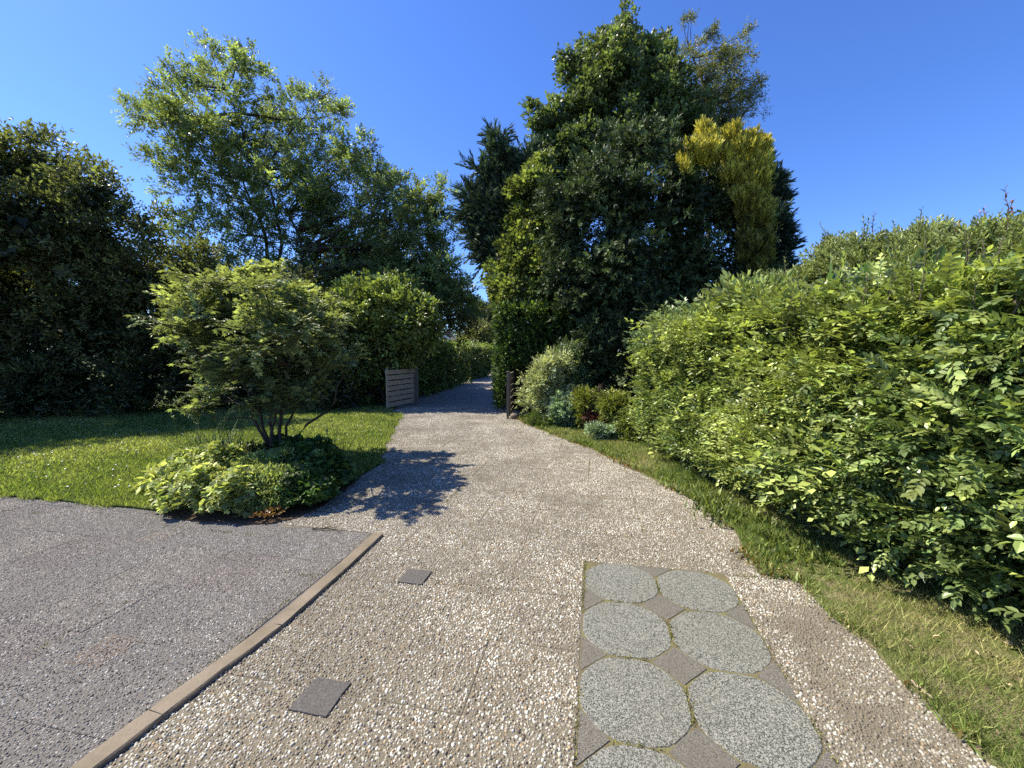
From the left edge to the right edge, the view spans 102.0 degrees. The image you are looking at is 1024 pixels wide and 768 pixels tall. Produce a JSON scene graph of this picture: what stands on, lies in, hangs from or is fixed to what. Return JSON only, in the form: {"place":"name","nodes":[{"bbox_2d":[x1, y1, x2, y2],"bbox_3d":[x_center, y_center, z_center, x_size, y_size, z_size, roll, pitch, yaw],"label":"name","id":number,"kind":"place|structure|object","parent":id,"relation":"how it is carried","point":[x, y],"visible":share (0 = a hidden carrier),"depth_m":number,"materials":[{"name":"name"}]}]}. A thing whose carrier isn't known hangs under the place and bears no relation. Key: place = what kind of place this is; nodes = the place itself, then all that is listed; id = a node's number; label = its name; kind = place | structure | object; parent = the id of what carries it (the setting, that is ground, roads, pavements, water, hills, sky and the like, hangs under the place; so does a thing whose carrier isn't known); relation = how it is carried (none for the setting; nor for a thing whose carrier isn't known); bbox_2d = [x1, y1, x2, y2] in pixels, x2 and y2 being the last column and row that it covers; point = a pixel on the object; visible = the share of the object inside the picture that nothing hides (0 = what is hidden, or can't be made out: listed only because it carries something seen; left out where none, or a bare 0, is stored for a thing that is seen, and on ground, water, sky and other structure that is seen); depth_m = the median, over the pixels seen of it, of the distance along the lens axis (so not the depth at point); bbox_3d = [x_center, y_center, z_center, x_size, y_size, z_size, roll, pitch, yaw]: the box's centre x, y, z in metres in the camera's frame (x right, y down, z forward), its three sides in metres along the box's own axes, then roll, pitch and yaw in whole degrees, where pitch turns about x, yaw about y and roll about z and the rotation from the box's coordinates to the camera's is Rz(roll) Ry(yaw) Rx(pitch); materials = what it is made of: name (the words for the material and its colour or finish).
{"place":"outdoors","nodes":[
{"label":"outdoors","id":0,"kind":"place"},
{"bbox_2d":[0,496,371,767],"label":"patio","id":1,"kind":"structure","parent":0,"point":[197,595],"depth_m":2.64,"materials":[{"name":"grey concrete"}]},
{"bbox_2d":[2,509,369,712],"bbox_3d":[-3.501,1.405,2.438,4.046,0.018,3.207,1,4,10],"label":"patio moss","id":2,"kind":"object","parent":1,"relation":"on","point":[241,633],"visible":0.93,"depth_m":2.64,"materials":[{"name":"green plant"}]},
{"bbox_2d":[311,526,344,531],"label":"twig litter","id":3,"kind":"object","parent":1,"relation":"on","point":[327,528],"visible":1,"depth_m":3.73,"materials":[{"name":"brown plant"}]},
{"bbox_2d":[0,404,403,510],"bbox_3d":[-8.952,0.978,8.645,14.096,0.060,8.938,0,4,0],"label":"lawn","id":4,"kind":"structure","parent":0,"point":[123,505],"depth_m":7.53,"materials":[{"name":"plant"}]},
{"bbox_2d":[0,116,188,422],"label":"broadleaf tree","id":5,"kind":"object","parent":4,"relation":"on","point":[59,326],"visible":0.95,"depth_m":10.02,"materials":[{"name":"green plant"}]},
{"bbox_2d":[14,419,357,486],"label":"daisy flowers","id":6,"kind":"object","parent":4,"relation":"on","point":[128,460],"visible":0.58,"depth_m":6.40,"materials":[{"name":"white plant"}]},
{"bbox_2d":[156,400,256,453],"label":"tall grass","id":7,"kind":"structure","parent":4,"relation":"on","point":[218,437],"depth_m":5.80,"materials":[{"name":"green plant"}]},
{"bbox_2d":[131,231,283,410],"bbox_3d":[-9.088,-1.490,12.205,4.872,6.036,3.321,2,4,22],"label":"hazel shrub","id":8,"kind":"object","parent":4,"relation":"on","point":[172,380],"visible":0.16,"depth_m":11.61,"materials":[{"name":"green plant"}]},
{"bbox_2d":[158,476,359,524],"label":"flower bed soil","id":9,"kind":"structure","parent":4,"relation":"on","point":[297,510],"depth_m":4.04,"materials":[{"name":"brown soil"}]},
{"bbox_2d":[126,454,173,494],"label":"hosta plant","id":10,"kind":"object","parent":9,"relation":"on","point":[154,471],"visible":0.48,"depth_m":4.76,"materials":[{"name":"yellow plant"}]},
{"bbox_2d":[145,439,272,518],"bbox_3d":[-3.280,0.970,4.621,1.404,0.565,1.941,-2,4,-23],"label":"ladys mantle","id":11,"kind":"object","parent":9,"relation":"on","point":[200,475],"visible":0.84,"depth_m":4.12,"materials":[{"name":"green plant"}]},
{"bbox_2d":[125,257,370,448],"bbox_3d":[-3.677,-0.312,5.737,3.171,2.981,3.183,0,4,0],"label":"maple shrub","id":12,"kind":"object","parent":9,"relation":"on","point":[277,331],"visible":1,"depth_m":5.29,"materials":[{"name":"green plant"}]},
{"bbox_2d":[245,439,261,451],"bbox_3d":[-3.562,0.947,5.926,0.674,0.390,1.012,0,4,0],"label":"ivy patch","id":13,"kind":"object","parent":9,"relation":"on","point":[251,447],"visible":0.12,"depth_m":5.72,"materials":[{"name":"green plant"}]},
{"bbox_2d":[249,505,285,517],"bbox_3d":[-2.329,1.218,3.986,0.306,0.110,0.257,0,4,0],"label":"dead leaf heap","id":14,"kind":"object","parent":9,"relation":"on","point":[263,513],"visible":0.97,"depth_m":3.96,"materials":[{"name":"brown plant"}]},
{"bbox_2d":[231,445,306,513],"bbox_3d":[-2.634,1.005,4.563,0.815,0.506,1.398,-3,5,-35],"label":"fern mound","id":15,"kind":"object","parent":9,"relation":"on","point":[271,462],"visible":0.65,"depth_m":4.25,"materials":[{"name":"green plant"}]},
{"bbox_2d":[257,433,357,509],"bbox_3d":[-2.505,0.945,5.091,1.082,0.514,2.308,-3,5,-34],"label":"geranium mound","id":16,"kind":"object","parent":9,"relation":"on","point":[325,468],"visible":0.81,"depth_m":4.73,"materials":[{"name":"green plant"}]},
{"bbox_2d":[263,415,362,458],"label":"flower stems","id":17,"kind":"object","parent":9,"relation":"on","point":[323,436],"visible":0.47,"depth_m":5.63,"materials":[{"name":"green plant"}]},
{"bbox_2d":[164,260,372,412],"bbox_3d":[-7.096,-0.908,12.428,5.795,5.550,3.536,0,4,0],"label":"laurel shrub","id":18,"kind":"object","parent":4,"relation":"on","point":[347,392],"visible":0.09,"depth_m":11.79,"materials":[{"name":"green plant"}]},
{"bbox_2d":[83,361,640,406],"bbox_3d":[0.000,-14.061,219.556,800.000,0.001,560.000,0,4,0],"label":"ground","id":19,"kind":"structure","parent":0,"point":[165,391],"depth_m":22.54,"materials":[{"name":"green plant"}]},
{"bbox_2d":[70,533,383,767],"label":"kerb edging","id":20,"kind":"object","parent":19,"relation":"on","point":[118,742],"visible":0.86,"depth_m":2.02,"materials":[{"name":"concrete"}]},
{"bbox_2d":[109,24,485,329],"bbox_3d":[-7.994,-6.162,15.250,14.252,13.316,5.377,0,4,0],"label":"ash tree","id":21,"kind":"object","parent":19,"relation":"on","point":[319,201],"visible":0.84,"depth_m":14.62,"materials":[{"name":"green plant"}]},
{"bbox_2d":[112,324,626,361],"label":"treeline","id":22,"kind":"object","parent":19,"relation":"on","point":[453,335],"depth_m":63.37,"materials":[{"name":"green plant"}]},
{"bbox_2d":[307,267,448,407],"bbox_3d":[-4.061,-1.101,13.446,4.263,5.085,4.398,0,4,0],"label":"gate shrub","id":23,"kind":"object","parent":19,"relation":"on","point":[393,321],"visible":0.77,"depth_m":12.17,"materials":[{"name":"green plant"}]},
{"bbox_2d":[281,224,489,352],"bbox_3d":[-4.966,-3.337,17.542,8.276,7.420,5.259,0,4,0],"label":"lane tree","id":24,"kind":"object","parent":19,"relation":"on","point":[461,324],"visible":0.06,"depth_m":16.42,"materials":[{"name":"green plant"}]},
{"bbox_2d":[394,337,472,397],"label":"clipped hedge","id":25,"kind":"object","parent":19,"relation":"on","point":[445,367],"visible":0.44,"depth_m":17.83,"materials":[{"name":"green plant"}]},
{"bbox_2d":[441,331,454,340],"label":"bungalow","id":26,"kind":"object","parent":19,"relation":"on","point":[445,337],"visible":0.18,"depth_m":52.96,"materials":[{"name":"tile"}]},
{"bbox_2d":[443,340,493,380],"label":"clipped hedge","id":27,"kind":"object","parent":19,"relation":"on","point":[480,361],"visible":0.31,"depth_m":27.39,"materials":[{"name":"green plant"}]},
{"bbox_2d":[453,318,493,348],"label":"shrub","id":28,"kind":"object","parent":19,"relation":"on","point":[485,329],"visible":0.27,"depth_m":34.27,"materials":[{"name":"green plant"}]},
{"bbox_2d":[465,293,492,326],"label":"tree","id":29,"kind":"object","parent":19,"relation":"on","point":[487,314],"visible":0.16,"depth_m":46.37,"materials":[{"name":"green plant"}]},
{"bbox_2d":[448,116,562,281],"bbox_3d":[-0.059,-3.883,13.149,3.938,9.083,3.027,0,4,0],"label":"blue cypress","id":30,"kind":"object","parent":19,"relation":"on","point":[484,203],"visible":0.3,"depth_m":12.67,"materials":[{"name":"green plant"}]},
{"bbox_2d":[480,146,564,332],"bbox_3d":[0.569,-3.088,12.117,3.057,7.638,2.435,0,4,0],"label":"sycamore tree","id":31,"kind":"object","parent":19,"relation":"on","point":[513,270],"visible":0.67,"depth_m":11.71,"materials":[{"name":"green plant"}]},
{"bbox_2d":[517,0,722,395],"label":"tall tree","id":32,"kind":"object","parent":19,"relation":"on","point":[623,67],"visible":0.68,"depth_m":13.71,"materials":[{"name":"green plant"}]},
{"bbox_2d":[677,8,772,237],"bbox_3d":[7.688,-6.727,15.828,3.868,14.331,3.121,0,4,0],"label":"sparse tree","id":33,"kind":"object","parent":19,"relation":"on","point":[725,95],"visible":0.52,"depth_m":15.18,"materials":[{"name":"green plant"}]},
{"bbox_2d":[675,113,780,281],"bbox_3d":[5.205,-2.834,10.187,2.600,7.366,1.117,0,4,0],"label":"golden yew","id":34,"kind":"object","parent":19,"relation":"on","point":[747,158],"visible":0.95,"depth_m":9.87,"materials":[{"name":"yellow plant"}]},
{"bbox_2d":[766,149,807,270],"bbox_3d":[8.172,-3.291,13.095,1.918,7.882,1.986,0,4,0],"label":"dark cypress","id":35,"kind":"object","parent":19,"relation":"on","point":[787,243],"visible":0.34,"depth_m":12.52,"materials":[{"name":"green plant"}]},
{"bbox_2d":[379,372,505,407],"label":"lane","id":36,"kind":"structure","parent":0,"point":[477,392],"depth_m":15.26,"materials":[{"name":"grey asphalt"}]},
{"bbox_2d":[413,350,418,403],"bbox_3d":[-3.064,-0.395,13.194,0.150,2.105,0.150,0,4,0],"label":"gate post","id":37,"kind":"object","parent":36,"relation":"on","point":[415,373],"visible":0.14,"depth_m":13.17,"materials":[{"name":"brown wood"}]},
{"bbox_2d":[385,367,414,408],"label":"board gate","id":38,"kind":"structure","parent":37,"relation":"attached to","point":[409,374],"depth_m":12.31,"materials":[{"name":"grey wood"}]},
{"bbox_2d":[0,0,1023,355],"label":"sky","id":39,"kind":"structure","parent":0,"point":[893,109],"materials":[{"name":"blue"}]},
{"bbox_2d":[102,403,996,767],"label":"driveway","id":40,"kind":"structure","parent":0,"point":[416,635],"depth_m":2.22,"materials":[{"name":"grey gravel"}]},
{"bbox_2d":[506,371,508,418],"bbox_3d":[-0.108,0.274,10.200,0.072,1.178,0.090,0,4,0],"label":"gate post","id":41,"kind":"object","parent":40,"relation":"on","point":[507,394],"visible":0.98,"depth_m":10.16,"materials":[{"name":"brown wood"}]},
{"bbox_2d":[509,371,516,415],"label":"board gate","id":42,"kind":"structure","parent":40,"relation":"on","point":[511,394],"depth_m":10.46,"materials":[{"name":"brown wood"}]},
{"bbox_2d":[510,412,518,418],"bbox_3d":[0.067,0.787,10.206,0.228,0.177,0.219,0,4,0],"label":"stone","id":43,"kind":"object","parent":40,"relation":"on","point":[514,415],"visible":0.92,"depth_m":10.12,"materials":[{"name":"stone"}]},
{"bbox_2d":[446,429,841,765],"bbox_3d":[1.186,1.218,5.028,3.862,0.022,7.871,1,4,14],"label":"moss","id":44,"kind":"object","parent":40,"relation":"on","point":[669,629],"visible":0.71,"depth_m":2.23,"materials":[{"name":"green plant"}]},
{"bbox_2d":[520,406,1023,767],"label":"verge","id":45,"kind":"structure","parent":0,"point":[992,761],"depth_m":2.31,"materials":[{"name":"plant"}]},
{"bbox_2d":[489,296,576,408],"bbox_3d":[0.576,-0.786,11.990,2.538,3.412,2.109,0,4,0],"label":"clipped hedge","id":46,"kind":"object","parent":45,"relation":"on","point":[533,337],"visible":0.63,"depth_m":11.25,"materials":[{"name":"green plant"}]},
{"bbox_2d":[514,346,577,425],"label":"variegated shrub","id":47,"kind":"object","parent":45,"relation":"on","point":[545,369],"visible":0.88,"depth_m":9.36,"materials":[{"name":"green plant"}]},
{"bbox_2d":[522,409,582,426],"bbox_3d":[0.920,0.919,9.045,1.900,0.711,0.668,0,4,0],"label":"border cushion","id":48,"kind":"object","parent":45,"relation":"on","point":[545,421],"visible":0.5,"depth_m":9.03,"materials":[{"name":"green plant"}]},
{"bbox_2d":[544,389,580,426],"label":"lavender shrub","id":49,"kind":"object","parent":45,"relation":"on","point":[559,406],"visible":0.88,"depth_m":8.84,"materials":[{"name":"green plant"}]},
{"bbox_2d":[541,335,592,413],"bbox_3d":[1.361,0.031,10.139,1.440,2.477,1.360,0,4,0],"label":"dark laurel","id":50,"kind":"object","parent":45,"relation":"on","point":[572,377],"visible":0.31,"depth_m":9.84,"materials":[{"name":"green plant"}]},
{"bbox_2d":[568,384,602,426],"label":"hebe shrub","id":51,"kind":"object","parent":45,"relation":"on","point":[585,397],"visible":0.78,"depth_m":8.49,"materials":[{"name":"green plant"}]},
{"bbox_2d":[581,405,612,426],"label":"purple shrub","id":52,"kind":"object","parent":45,"relation":"on","point":[592,415],"visible":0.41,"depth_m":8.34,"materials":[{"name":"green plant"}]},
{"bbox_2d":[583,420,620,439],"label":"senecio plant","id":53,"kind":"object","parent":45,"relation":"on","point":[601,430],"visible":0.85,"depth_m":7.54,"materials":[{"name":"green plant"}]},
{"bbox_2d":[592,387,636,424],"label":"spirea shrub","id":54,"kind":"object","parent":45,"relation":"on","point":[612,403],"visible":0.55,"depth_m":7.93,"materials":[{"name":"green plant"}]},
{"bbox_2d":[600,402,649,441],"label":"border rose","id":55,"kind":"object","parent":45,"relation":"on","point":[624,429],"visible":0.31,"depth_m":7.56,"materials":[{"name":"green plant"}]},
{"bbox_2d":[530,113,786,397],"bbox_3d":[4.072,-3.092,11.471,7.254,8.504,4.415,0,4,0],"label":"yew tree","id":56,"kind":"object","parent":45,"relation":"on","point":[605,287],"visible":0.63,"depth_m":10.42,"materials":[{"name":"green plant"}]},
{"bbox_2d":[519,414,810,586],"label":"edge weeds","id":57,"kind":"object","parent":45,"relation":"on","point":[775,562],"visible":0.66,"depth_m":4.03,"materials":[{"name":"green plant"}]},
{"bbox_2d":[515,418,993,739],"bbox_3d":[1.395,1.111,6.200,1.080,0.048,9.105,-1,4,-12],"label":"edge groundcover","id":58,"kind":"object","parent":45,"relation":"on","point":[959,734],"visible":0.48,"depth_m":3.30,"materials":[{"name":"green plant"}]},
{"bbox_2d":[669,481,863,572],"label":"edge weeds","id":59,"kind":"object","parent":45,"relation":"on","point":[804,548],"visible":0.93,"depth_m":3.79,"materials":[{"name":"green plant"}]},
{"bbox_2d":[617,242,1023,633],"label":"hornbeam hedge","id":60,"kind":"object","parent":45,"relation":"on","point":[900,424],"visible":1,"depth_m":2.88,"materials":[{"name":"green plant"}]},
{"bbox_2d":[660,477,1009,761],"bbox_3d":[1.968,1.299,3.396,0.433,0.075,3.676,0,4,0],"label":"verge fringe","id":61,"kind":"object","parent":45,"relation":"on","point":[947,722],"visible":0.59,"depth_m":1.96,"materials":[{"name":"green plant"}]},
{"bbox_2d":[646,450,1023,748],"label":"fallen leaves","id":62,"kind":"object","parent":45,"relation":"on","point":[986,688],"visible":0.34,"depth_m":2.35,"materials":[{"name":"plant"}]},
{"bbox_2d":[659,185,1023,348],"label":"glossy shrub","id":63,"kind":"object","parent":45,"relation":"on","point":[1003,235],"visible":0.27,"depth_m":4.26,"materials":[{"name":"green plant"}]},
{"bbox_2d":[911,679,933,698],"bbox_3d":[1.923,1.424,1.933,0.038,0.019,0.112,0,4,0],"label":"stick","id":64,"kind":"object","parent":45,"relation":"on","point":[929,695],"visible":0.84,"depth_m":1.93,"materials":[{"name":"brown wood"}]}
]}

